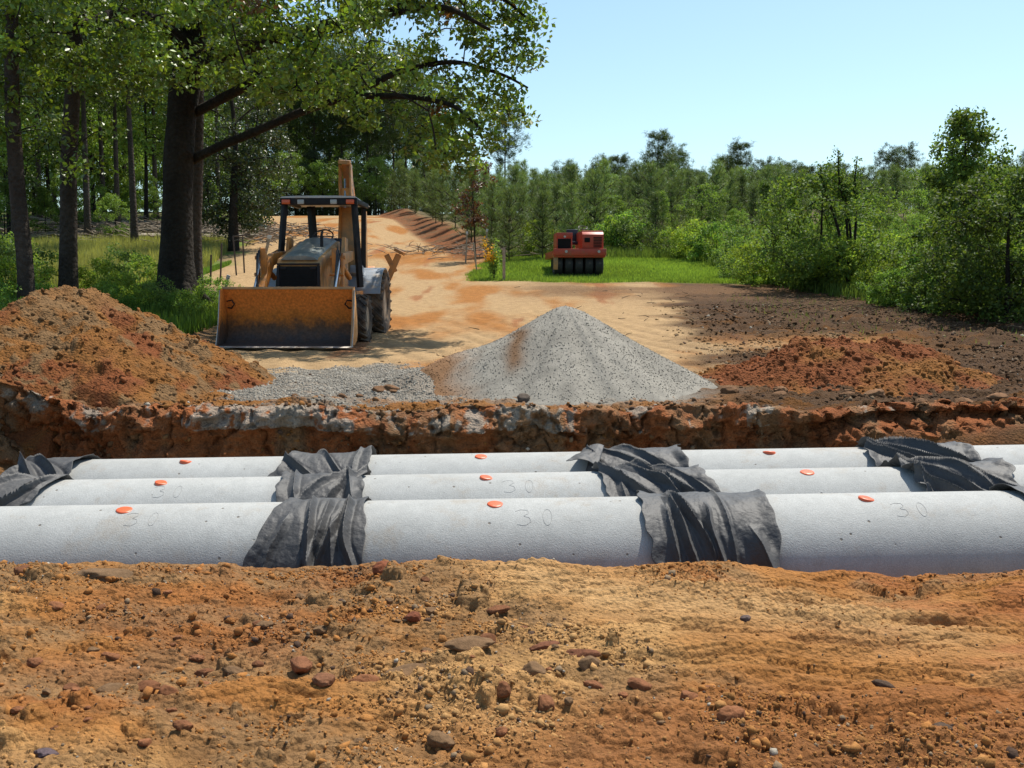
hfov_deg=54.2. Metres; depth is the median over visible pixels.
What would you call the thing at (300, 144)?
pine tree
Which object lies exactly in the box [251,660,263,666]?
earth clod
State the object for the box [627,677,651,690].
earth clod
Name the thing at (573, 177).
young pine
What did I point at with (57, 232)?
fallen log
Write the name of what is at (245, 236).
fallen log
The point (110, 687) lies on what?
earth clod
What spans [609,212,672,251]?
leafy shrub
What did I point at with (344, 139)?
pine tree
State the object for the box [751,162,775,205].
young pine
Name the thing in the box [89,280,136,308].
leafy shrub
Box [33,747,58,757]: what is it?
stone
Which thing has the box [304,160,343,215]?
hardwood tree
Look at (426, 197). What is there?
young pine
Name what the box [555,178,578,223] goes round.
young pine
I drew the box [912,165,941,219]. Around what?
leafy shrub
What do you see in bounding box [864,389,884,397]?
earth clod
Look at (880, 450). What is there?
filter fabric
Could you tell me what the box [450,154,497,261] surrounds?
dying sapling
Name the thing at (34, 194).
hardwood tree
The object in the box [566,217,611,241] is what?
leafy shrub
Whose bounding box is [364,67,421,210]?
pine tree
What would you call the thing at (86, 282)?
leafy shrub
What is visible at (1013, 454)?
concrete pipe
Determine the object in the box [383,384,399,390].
earth clod
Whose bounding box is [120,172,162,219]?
leafy shrub
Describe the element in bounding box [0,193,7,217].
leafy shrub
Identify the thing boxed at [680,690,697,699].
earth clod
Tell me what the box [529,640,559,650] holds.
earth clod
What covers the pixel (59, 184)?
bushy tree
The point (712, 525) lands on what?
filter fabric
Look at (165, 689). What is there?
earth clod
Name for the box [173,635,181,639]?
earth clod
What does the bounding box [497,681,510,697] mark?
earth clod
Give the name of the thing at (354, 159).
hardwood tree
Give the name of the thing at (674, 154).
pine tree
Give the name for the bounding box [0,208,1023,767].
ground
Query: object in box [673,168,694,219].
young pine
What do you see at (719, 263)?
leafy shrub
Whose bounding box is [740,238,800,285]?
leafy shrub
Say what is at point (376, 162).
hardwood tree
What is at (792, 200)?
leafy shrub
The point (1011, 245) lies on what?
leafy shrub
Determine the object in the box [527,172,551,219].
young pine
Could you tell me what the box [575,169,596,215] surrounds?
young pine
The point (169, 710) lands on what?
earth clod
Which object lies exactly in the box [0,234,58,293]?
leafy shrub
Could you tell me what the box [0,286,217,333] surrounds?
weeds by the oak
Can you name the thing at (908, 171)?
hardwood tree
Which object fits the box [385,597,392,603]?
earth clod
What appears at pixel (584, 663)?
earth clod
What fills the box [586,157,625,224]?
young pine
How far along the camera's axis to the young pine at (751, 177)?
83.33 m
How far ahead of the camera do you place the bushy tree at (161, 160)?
78.98 m
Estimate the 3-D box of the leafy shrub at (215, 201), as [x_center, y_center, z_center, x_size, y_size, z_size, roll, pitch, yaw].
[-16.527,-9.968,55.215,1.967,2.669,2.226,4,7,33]
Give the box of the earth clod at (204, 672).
[194,668,213,676]
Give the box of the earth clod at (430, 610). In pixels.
[425,607,435,614]
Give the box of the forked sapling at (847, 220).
[815,145,865,287]
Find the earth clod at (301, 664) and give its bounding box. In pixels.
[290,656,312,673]
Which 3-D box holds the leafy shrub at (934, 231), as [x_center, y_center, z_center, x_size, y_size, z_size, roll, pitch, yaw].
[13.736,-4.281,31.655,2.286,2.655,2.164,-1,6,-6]
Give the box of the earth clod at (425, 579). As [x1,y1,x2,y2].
[420,577,429,581]
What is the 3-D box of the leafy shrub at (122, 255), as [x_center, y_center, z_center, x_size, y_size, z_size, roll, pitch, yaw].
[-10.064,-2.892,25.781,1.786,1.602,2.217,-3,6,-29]
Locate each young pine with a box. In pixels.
[382,170,408,209]
[385,159,412,208]
[393,166,419,208]
[402,169,427,213]
[403,168,427,211]
[405,172,425,208]
[412,169,444,213]
[414,169,446,218]
[420,172,429,210]
[422,169,448,221]
[424,163,457,223]
[436,164,471,226]
[443,172,449,214]
[444,172,462,215]
[448,165,492,241]
[456,176,477,229]
[458,175,492,230]
[461,170,491,216]
[477,175,523,251]
[479,170,491,212]
[480,173,520,225]
[481,172,502,219]
[483,187,518,241]
[486,182,531,258]
[493,162,510,205]
[498,163,528,212]
[504,182,531,243]
[506,159,525,206]
[506,163,529,222]
[508,169,534,226]
[512,158,530,201]
[516,179,538,225]
[517,166,539,211]
[522,186,565,256]
[523,197,553,247]
[526,170,540,204]
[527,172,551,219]
[532,179,571,237]
[532,180,559,232]
[533,168,558,207]
[546,181,594,248]
[548,173,557,214]
[548,188,581,245]
[551,163,585,224]
[554,174,563,199]
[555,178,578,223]
[559,157,583,199]
[560,163,582,195]
[572,177,597,225]
[575,166,615,230]
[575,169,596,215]
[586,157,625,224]
[588,174,615,219]
[601,177,643,225]
[608,174,620,216]
[609,177,635,213]
[611,166,625,187]
[623,158,650,220]
[623,175,639,219]
[631,160,672,229]
[637,190,671,241]
[643,173,667,221]
[648,169,667,204]
[657,160,692,222]
[658,166,667,192]
[660,180,685,234]
[665,176,689,227]
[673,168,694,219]
[674,167,693,217]
[680,170,698,217]
[684,171,714,220]
[685,176,705,221]
[697,158,737,226]
[698,179,729,223]
[716,166,726,213]
[718,169,747,223]
[723,167,747,215]
[733,171,755,226]
[737,166,750,210]
[737,182,766,232]
[742,177,761,214]
[746,172,755,198]
[748,175,764,211]
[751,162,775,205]
[759,160,792,221]
[770,168,797,217]
[772,178,801,228]
[795,172,818,215]
[800,167,818,205]
[801,161,843,228]
[848,175,865,228]
[852,165,873,215]
[861,179,876,219]
[863,164,878,207]
[871,167,898,217]
[882,163,905,211]
[888,167,910,215]
[899,173,913,216]
[904,161,939,220]
[911,176,932,212]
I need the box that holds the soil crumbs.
[0,557,1023,767]
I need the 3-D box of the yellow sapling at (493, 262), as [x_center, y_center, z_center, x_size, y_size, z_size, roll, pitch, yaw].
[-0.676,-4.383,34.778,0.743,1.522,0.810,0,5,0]
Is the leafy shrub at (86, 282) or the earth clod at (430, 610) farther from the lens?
the leafy shrub at (86, 282)
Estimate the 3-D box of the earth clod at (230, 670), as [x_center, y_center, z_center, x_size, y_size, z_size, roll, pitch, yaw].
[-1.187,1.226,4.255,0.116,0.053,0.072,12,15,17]
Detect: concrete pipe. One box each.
[0,502,281,566]
[20,476,282,505]
[69,456,282,479]
[361,471,608,500]
[362,496,654,566]
[368,452,587,474]
[682,447,875,469]
[705,467,926,493]
[766,490,1023,576]
[972,445,1023,464]
[1012,465,1023,485]
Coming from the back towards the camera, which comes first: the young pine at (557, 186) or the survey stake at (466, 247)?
the young pine at (557, 186)
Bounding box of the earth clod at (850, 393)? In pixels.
[838,391,854,396]
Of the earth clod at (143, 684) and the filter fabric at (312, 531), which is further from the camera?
the filter fabric at (312, 531)
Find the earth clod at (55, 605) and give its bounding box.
[48,601,64,609]
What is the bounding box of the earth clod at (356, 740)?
[353,738,364,742]
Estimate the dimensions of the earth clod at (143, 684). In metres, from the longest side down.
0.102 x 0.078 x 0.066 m
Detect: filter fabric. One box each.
[0,452,100,476]
[0,472,73,505]
[243,494,371,567]
[267,445,376,476]
[275,464,370,501]
[586,443,688,471]
[592,458,720,496]
[636,489,781,567]
[856,436,980,466]
[877,453,1019,491]
[989,483,1023,492]
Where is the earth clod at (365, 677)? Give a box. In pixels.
[347,674,379,682]
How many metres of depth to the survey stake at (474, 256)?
37.72 m
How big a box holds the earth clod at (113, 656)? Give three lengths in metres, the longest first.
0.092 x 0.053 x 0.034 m
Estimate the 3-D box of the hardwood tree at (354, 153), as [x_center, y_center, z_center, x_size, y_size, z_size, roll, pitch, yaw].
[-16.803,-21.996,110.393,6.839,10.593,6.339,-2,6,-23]
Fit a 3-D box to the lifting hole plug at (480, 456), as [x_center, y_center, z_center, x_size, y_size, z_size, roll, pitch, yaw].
[-0.260,0.621,8.449,0.106,0.030,0.106,-7,20,-38]
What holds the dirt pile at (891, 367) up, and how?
on the ground at (440, 306)
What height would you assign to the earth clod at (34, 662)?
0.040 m
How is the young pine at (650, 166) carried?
on the ground at (440, 306)
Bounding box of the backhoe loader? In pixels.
[215,160,404,347]
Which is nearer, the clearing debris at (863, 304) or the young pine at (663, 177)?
the clearing debris at (863, 304)
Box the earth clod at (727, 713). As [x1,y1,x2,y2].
[716,705,745,721]
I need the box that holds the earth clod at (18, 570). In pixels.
[13,565,29,574]
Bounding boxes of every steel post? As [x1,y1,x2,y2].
[210,254,211,284]
[220,243,221,277]
[232,236,236,274]
[242,237,244,272]
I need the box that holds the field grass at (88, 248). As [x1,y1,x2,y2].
[1,232,227,286]
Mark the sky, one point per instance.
(799, 80)
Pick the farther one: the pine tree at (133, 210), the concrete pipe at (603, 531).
the pine tree at (133, 210)
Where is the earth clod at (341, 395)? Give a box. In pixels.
[337,393,346,397]
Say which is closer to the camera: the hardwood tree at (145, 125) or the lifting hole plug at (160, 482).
the lifting hole plug at (160, 482)
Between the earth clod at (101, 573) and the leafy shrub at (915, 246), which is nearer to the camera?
the earth clod at (101, 573)
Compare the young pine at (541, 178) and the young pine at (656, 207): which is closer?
the young pine at (656, 207)
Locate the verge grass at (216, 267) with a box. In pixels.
[137,260,231,287]
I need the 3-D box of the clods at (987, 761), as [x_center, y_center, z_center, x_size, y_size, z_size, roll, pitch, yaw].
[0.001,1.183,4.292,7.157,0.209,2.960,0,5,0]
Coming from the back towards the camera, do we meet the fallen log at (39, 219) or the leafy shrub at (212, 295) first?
the fallen log at (39, 219)
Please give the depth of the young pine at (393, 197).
84.17 m
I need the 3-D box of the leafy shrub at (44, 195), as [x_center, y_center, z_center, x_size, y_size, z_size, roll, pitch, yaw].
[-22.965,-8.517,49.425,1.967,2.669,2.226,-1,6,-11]
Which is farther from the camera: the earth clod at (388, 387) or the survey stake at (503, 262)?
the survey stake at (503, 262)
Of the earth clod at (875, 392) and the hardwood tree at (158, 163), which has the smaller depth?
the earth clod at (875, 392)
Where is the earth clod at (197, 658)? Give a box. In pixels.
[189,654,204,661]
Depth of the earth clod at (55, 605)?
4.90 m
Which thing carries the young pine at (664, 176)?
on the ground at (440, 306)
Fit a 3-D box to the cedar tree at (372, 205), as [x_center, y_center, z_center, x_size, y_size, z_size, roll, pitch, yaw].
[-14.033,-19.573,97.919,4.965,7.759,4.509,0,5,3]
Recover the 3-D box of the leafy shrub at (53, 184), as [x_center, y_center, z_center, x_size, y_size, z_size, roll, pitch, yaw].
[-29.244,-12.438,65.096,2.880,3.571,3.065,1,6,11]
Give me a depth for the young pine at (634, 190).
56.35 m
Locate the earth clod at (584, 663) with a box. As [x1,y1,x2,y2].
[578,656,599,670]
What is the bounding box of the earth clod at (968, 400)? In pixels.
[954,397,972,402]
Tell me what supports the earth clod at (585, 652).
on the ground at (440, 306)
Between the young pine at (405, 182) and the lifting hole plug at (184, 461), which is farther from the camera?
the young pine at (405, 182)
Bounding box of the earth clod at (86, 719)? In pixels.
[83,717,92,721]
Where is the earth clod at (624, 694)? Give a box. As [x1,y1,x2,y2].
[617,692,627,697]
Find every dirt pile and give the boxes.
[0,285,276,458]
[698,335,1006,398]
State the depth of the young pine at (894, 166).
69.73 m
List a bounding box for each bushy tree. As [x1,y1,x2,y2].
[27,136,99,207]
[55,117,143,212]
[106,134,161,212]
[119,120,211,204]
[119,150,161,211]
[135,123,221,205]
[206,163,230,205]
[220,159,280,201]
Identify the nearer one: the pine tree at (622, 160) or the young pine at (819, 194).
the young pine at (819, 194)
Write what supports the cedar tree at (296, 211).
on the ground at (440, 306)
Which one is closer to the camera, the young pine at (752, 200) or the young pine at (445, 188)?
the young pine at (752, 200)
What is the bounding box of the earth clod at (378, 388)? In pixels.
[372,386,387,391]
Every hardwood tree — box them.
[0,0,152,299]
[0,29,63,232]
[0,75,53,170]
[0,90,61,219]
[3,74,112,218]
[20,0,190,288]
[23,89,90,214]
[49,68,151,217]
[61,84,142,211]
[80,44,205,220]
[116,0,275,288]
[118,89,164,178]
[136,82,241,180]
[146,94,225,182]
[204,85,267,168]
[219,112,298,187]
[241,125,303,183]
[263,150,308,215]
[269,130,334,195]
[287,140,333,194]
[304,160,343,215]
[305,140,362,195]
[324,151,370,201]
[331,137,386,207]
[334,144,375,207]
[356,155,395,214]
[357,140,408,214]
[364,137,420,187]
[374,155,411,211]
[396,141,451,198]
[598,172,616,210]
[745,165,764,199]
[896,166,920,203]
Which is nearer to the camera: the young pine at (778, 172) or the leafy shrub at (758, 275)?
the leafy shrub at (758, 275)
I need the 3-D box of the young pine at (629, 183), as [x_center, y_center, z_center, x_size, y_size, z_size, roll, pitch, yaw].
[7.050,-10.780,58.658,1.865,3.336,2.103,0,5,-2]
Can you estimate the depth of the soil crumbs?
3.90 m
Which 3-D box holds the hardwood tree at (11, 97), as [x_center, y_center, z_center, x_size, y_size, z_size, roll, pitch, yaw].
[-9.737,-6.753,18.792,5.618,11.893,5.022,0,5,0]
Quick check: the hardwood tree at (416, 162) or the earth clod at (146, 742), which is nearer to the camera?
the earth clod at (146, 742)
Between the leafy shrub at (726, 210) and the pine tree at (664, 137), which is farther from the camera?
the pine tree at (664, 137)
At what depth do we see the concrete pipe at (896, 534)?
6.32 m
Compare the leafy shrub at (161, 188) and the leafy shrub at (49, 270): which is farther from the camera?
the leafy shrub at (161, 188)
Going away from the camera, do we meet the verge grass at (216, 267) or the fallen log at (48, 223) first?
the verge grass at (216, 267)
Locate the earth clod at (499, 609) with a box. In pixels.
[486,605,509,613]
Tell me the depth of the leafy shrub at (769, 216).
42.44 m
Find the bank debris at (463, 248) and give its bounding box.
[294,236,814,258]
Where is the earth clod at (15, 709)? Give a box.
[10,706,23,713]
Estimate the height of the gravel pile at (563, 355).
1.243 m
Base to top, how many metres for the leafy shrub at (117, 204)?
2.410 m
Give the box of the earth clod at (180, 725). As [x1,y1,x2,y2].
[172,719,193,730]
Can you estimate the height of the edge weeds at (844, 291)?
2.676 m
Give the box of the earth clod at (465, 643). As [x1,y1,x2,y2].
[444,636,494,651]
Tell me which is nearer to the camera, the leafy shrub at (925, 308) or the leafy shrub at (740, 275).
the leafy shrub at (925, 308)
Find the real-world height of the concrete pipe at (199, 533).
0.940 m
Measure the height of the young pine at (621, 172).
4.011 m
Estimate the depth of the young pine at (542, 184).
49.92 m
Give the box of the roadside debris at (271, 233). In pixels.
[78,216,360,247]
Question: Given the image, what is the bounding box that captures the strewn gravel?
[210,362,475,410]
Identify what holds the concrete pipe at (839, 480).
on the ground at (440, 306)
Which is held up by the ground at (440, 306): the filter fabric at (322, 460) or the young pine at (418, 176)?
the young pine at (418, 176)
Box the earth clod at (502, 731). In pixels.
[496,726,507,736]
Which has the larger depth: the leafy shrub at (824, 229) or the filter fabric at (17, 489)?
the leafy shrub at (824, 229)
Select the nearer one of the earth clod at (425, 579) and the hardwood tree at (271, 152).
the earth clod at (425, 579)
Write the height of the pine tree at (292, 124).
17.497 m
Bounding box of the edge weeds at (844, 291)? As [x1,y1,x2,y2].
[605,243,954,304]
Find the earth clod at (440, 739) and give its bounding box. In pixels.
[427,730,454,750]
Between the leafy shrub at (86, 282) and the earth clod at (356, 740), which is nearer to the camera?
the earth clod at (356, 740)
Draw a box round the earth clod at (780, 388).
[773,386,787,392]
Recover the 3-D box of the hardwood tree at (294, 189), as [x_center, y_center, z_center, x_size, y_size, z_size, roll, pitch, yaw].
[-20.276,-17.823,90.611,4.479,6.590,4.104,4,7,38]
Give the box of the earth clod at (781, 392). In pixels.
[771,391,786,394]
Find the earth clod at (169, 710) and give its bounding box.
[165,707,177,712]
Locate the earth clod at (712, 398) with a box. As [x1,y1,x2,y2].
[705,397,723,401]
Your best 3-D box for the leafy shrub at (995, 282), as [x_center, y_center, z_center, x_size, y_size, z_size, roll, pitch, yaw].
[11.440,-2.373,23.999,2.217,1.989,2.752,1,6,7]
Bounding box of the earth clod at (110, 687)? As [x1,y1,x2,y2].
[96,683,122,693]
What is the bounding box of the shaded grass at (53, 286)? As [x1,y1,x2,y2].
[0,282,106,305]
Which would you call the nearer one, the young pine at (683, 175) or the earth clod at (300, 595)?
the earth clod at (300, 595)
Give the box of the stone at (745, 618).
[740,615,750,621]
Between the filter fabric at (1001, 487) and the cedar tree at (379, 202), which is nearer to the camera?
the filter fabric at (1001, 487)
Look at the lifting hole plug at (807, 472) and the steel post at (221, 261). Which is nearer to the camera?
the lifting hole plug at (807, 472)
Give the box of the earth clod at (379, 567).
[372,561,394,573]
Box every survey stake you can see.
[465,231,467,262]
[473,242,476,269]
[485,229,487,259]
[502,247,504,280]
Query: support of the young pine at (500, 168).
on the ground at (440, 306)
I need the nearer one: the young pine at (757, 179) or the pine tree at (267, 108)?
the young pine at (757, 179)
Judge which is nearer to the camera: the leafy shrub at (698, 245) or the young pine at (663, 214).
the leafy shrub at (698, 245)
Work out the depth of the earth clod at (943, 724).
3.51 m
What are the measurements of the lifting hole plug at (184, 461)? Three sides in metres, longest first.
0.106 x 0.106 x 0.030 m
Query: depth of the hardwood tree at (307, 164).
107.06 m
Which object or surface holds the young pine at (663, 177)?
on the ground at (440, 306)
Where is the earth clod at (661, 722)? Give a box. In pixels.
[656,720,665,724]
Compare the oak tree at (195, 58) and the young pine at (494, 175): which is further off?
the young pine at (494, 175)
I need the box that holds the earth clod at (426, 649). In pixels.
[420,647,432,651]
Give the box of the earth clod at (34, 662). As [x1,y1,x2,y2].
[26,657,42,667]
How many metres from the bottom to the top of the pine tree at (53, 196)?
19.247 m
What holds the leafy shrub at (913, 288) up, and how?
on the ground at (440, 306)
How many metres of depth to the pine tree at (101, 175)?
58.91 m
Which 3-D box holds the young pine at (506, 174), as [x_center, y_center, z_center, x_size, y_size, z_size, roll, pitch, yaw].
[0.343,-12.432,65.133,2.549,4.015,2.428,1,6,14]
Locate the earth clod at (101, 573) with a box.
[72,568,133,582]
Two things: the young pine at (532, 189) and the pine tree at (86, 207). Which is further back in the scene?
the young pine at (532, 189)
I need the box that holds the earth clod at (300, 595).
[296,593,305,598]
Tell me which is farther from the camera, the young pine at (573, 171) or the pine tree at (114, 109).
the young pine at (573, 171)
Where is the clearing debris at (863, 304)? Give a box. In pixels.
[470,283,1023,340]
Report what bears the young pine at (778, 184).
on the ground at (440, 306)
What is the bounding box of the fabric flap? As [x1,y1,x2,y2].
[566,444,603,463]
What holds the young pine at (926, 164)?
on the ground at (440, 306)
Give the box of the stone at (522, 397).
[517,393,529,402]
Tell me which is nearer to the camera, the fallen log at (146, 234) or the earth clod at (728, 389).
the earth clod at (728, 389)
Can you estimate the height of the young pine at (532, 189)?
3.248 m
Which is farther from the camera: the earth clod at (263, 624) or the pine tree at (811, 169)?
the pine tree at (811, 169)
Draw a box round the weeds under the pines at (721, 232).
[476,216,1023,257]
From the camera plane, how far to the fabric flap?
8.26 m
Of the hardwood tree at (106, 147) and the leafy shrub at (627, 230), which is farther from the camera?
the hardwood tree at (106, 147)
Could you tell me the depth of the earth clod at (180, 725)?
3.58 m
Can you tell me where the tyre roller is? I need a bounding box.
[545,226,606,274]
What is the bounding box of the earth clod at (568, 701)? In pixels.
[564,696,572,705]
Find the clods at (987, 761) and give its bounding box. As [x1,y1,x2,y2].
[0,560,1023,767]
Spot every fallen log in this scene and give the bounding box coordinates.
[1,233,57,235]
[29,216,52,221]
[30,230,99,233]
[33,221,54,225]
[83,228,152,231]
[129,233,159,237]
[206,234,257,240]
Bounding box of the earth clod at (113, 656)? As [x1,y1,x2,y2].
[101,652,121,660]
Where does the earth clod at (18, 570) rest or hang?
on the ground at (440, 306)
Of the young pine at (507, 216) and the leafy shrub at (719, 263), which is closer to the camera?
the leafy shrub at (719, 263)
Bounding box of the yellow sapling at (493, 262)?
[482,236,501,277]
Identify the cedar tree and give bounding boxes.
[160,41,293,250]
[209,93,299,223]
[253,154,289,215]
[276,172,308,215]
[290,147,341,215]
[293,175,321,215]
[317,169,338,215]
[325,153,366,215]
[354,142,392,215]
[371,173,390,215]
[388,169,414,209]
[410,153,450,211]
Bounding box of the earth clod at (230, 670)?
[221,665,243,675]
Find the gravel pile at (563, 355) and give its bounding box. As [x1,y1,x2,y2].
[420,305,717,405]
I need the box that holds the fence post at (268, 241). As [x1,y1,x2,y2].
[260,235,271,275]
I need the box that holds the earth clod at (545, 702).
[538,694,554,711]
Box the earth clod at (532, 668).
[522,661,545,675]
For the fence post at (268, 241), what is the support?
on the ground at (440, 306)
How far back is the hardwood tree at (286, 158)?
102.16 m
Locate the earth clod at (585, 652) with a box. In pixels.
[566,649,600,656]
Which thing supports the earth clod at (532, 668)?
on the ground at (440, 306)
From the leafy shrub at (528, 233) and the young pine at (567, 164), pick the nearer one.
the leafy shrub at (528, 233)
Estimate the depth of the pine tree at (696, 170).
142.77 m
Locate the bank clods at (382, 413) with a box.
[0,344,1023,457]
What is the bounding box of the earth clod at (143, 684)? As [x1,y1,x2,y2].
[137,680,160,693]
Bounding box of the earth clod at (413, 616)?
[403,611,420,621]
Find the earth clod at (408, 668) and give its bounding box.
[385,663,425,676]
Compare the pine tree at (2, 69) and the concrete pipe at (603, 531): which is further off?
the pine tree at (2, 69)
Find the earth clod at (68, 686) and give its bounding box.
[62,683,78,690]
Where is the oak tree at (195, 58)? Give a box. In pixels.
[0,0,555,304]
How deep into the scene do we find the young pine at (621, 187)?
50.68 m
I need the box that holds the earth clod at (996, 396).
[986,392,1007,400]
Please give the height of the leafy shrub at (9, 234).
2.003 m
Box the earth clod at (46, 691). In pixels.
[42,688,51,694]
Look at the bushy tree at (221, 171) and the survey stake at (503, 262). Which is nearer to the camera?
the survey stake at (503, 262)
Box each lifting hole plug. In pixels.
[116,506,132,513]
[155,480,166,485]
[180,460,191,463]
[475,454,486,458]
[480,475,491,480]
[487,501,502,507]
[763,451,775,454]
[800,469,814,474]
[858,495,873,501]
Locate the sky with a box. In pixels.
[5,0,1023,215]
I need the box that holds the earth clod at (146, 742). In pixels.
[138,738,151,746]
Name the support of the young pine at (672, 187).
on the ground at (440, 306)
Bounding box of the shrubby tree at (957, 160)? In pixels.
[876,105,1023,289]
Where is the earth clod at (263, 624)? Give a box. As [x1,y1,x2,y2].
[255,620,273,628]
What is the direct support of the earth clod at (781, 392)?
on the ground at (440, 306)
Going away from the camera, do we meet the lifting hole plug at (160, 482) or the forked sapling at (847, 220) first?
the lifting hole plug at (160, 482)
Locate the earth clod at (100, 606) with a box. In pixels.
[96,604,105,610]
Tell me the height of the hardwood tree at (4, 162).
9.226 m
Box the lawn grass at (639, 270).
[465,250,767,284]
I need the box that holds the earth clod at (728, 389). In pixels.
[720,386,738,393]
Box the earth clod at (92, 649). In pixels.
[87,647,99,651]
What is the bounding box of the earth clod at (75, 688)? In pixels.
[71,686,80,690]
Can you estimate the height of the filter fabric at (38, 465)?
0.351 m
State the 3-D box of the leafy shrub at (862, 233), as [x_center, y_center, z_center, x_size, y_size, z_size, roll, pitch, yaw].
[11.521,-4.362,34.056,3.159,2.521,2.731,1,6,13]
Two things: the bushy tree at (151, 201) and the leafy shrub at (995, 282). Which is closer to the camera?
the leafy shrub at (995, 282)
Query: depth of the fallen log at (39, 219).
54.91 m
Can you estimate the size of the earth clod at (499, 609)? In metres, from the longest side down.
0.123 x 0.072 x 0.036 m
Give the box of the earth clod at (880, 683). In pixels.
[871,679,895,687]
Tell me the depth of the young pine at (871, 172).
61.22 m
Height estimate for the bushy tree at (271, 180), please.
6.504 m
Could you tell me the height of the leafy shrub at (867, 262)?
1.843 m
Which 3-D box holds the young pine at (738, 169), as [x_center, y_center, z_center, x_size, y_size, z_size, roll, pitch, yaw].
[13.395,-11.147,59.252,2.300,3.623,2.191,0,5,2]
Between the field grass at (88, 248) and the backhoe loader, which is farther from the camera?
the field grass at (88, 248)
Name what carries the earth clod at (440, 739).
on the ground at (440, 306)
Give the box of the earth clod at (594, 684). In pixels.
[583,680,603,688]
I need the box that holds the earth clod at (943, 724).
[932,722,952,730]
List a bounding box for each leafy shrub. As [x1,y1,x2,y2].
[0,181,35,234]
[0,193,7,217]
[0,231,40,269]
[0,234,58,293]
[0,235,12,258]
[0,254,48,297]
[0,277,23,309]
[1,280,55,303]
[5,168,51,214]
[9,259,57,289]
[28,185,59,232]
[41,169,78,215]
[56,175,109,224]
[78,257,124,291]
[84,242,151,288]
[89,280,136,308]
[94,193,129,238]
[95,168,128,213]
[97,271,155,308]
[107,252,157,292]
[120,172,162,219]
[139,275,181,308]
[152,289,204,315]
[158,180,162,207]
[174,282,218,315]
[197,273,243,305]
[203,180,227,222]
[205,291,218,309]
[517,219,563,253]
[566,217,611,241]
[590,193,632,235]
[592,207,647,248]
[602,215,635,248]
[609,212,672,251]
[631,198,651,224]
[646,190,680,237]
[654,226,689,255]
[665,218,725,258]
[673,182,729,240]
[680,218,747,261]
[704,189,742,225]
[706,219,773,261]
[713,246,752,277]
[717,208,753,248]
[718,241,784,286]
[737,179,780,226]
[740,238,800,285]
[745,204,796,254]
[748,157,906,292]
[772,233,829,288]
[778,195,813,235]
[780,219,819,256]
[797,235,878,289]
[807,218,899,274]
[819,202,860,239]
[852,239,901,282]
[853,238,928,291]
[853,267,913,306]
[857,192,896,232]
[862,212,905,254]
[866,256,920,301]
[877,233,942,283]
[878,245,968,309]
[879,212,926,259]
[888,188,936,247]
[898,258,972,315]
[909,216,959,247]
[911,165,1023,323]
[911,245,986,306]
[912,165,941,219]
[948,222,1023,300]
[951,244,1023,313]
[983,251,1023,306]
[985,166,1022,233]
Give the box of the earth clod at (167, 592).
[163,590,172,594]
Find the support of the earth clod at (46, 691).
on the ground at (440, 306)
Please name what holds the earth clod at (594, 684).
on the ground at (440, 306)
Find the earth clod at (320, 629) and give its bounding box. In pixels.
[313,625,327,634]
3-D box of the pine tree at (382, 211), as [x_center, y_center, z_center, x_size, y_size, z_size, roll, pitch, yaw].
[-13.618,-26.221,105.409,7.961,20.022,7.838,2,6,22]
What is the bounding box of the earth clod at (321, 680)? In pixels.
[312,672,334,687]
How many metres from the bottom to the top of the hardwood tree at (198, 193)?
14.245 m
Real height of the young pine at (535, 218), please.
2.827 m
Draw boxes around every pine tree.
[0,0,85,238]
[0,2,54,121]
[20,4,63,217]
[45,2,137,236]
[50,135,56,213]
[61,0,177,241]
[80,4,162,224]
[80,69,155,218]
[92,25,143,213]
[110,0,172,218]
[158,0,268,210]
[172,0,252,215]
[213,0,282,214]
[233,52,298,129]
[240,52,288,157]
[261,49,312,191]
[282,41,345,215]
[283,83,328,208]
[308,43,352,215]
[310,37,376,164]
[326,43,383,172]
[336,33,397,211]
[357,36,405,213]
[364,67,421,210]
[377,50,429,206]
[395,45,446,167]
[404,91,438,209]
[482,91,531,177]
[549,160,565,185]
[580,156,607,187]
[593,153,617,189]
[607,152,634,189]
[636,156,660,186]
[638,128,682,187]
[645,150,679,180]
[667,143,693,176]
[692,165,705,179]
[708,153,735,187]
[708,162,728,193]
[721,136,757,186]
[753,156,775,177]
[773,156,796,170]
[783,159,801,173]
[794,161,816,206]
[832,160,851,192]
[870,141,908,190]
[894,140,929,205]
[1010,150,1023,169]
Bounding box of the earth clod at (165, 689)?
[157,684,178,694]
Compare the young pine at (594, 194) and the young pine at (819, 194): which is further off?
the young pine at (819, 194)
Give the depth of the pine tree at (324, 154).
105.95 m
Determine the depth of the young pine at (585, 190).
50.55 m
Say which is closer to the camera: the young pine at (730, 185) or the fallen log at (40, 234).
the fallen log at (40, 234)
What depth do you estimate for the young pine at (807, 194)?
73.81 m
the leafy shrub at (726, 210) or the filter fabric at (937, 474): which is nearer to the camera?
the filter fabric at (937, 474)
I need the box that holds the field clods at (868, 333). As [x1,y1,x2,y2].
[653,303,1023,359]
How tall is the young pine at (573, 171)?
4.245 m
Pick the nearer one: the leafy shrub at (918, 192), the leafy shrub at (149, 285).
the leafy shrub at (149, 285)
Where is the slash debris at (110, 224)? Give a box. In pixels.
[0,212,359,243]
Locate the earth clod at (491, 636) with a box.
[480,633,495,643]
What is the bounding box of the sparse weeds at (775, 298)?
[727,294,1022,343]
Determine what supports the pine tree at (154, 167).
on the ground at (440, 306)
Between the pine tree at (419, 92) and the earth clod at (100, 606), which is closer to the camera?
the earth clod at (100, 606)
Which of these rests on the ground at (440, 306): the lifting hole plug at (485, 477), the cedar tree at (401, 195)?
the cedar tree at (401, 195)
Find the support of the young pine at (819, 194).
on the ground at (440, 306)
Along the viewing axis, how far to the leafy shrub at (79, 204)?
53.18 m

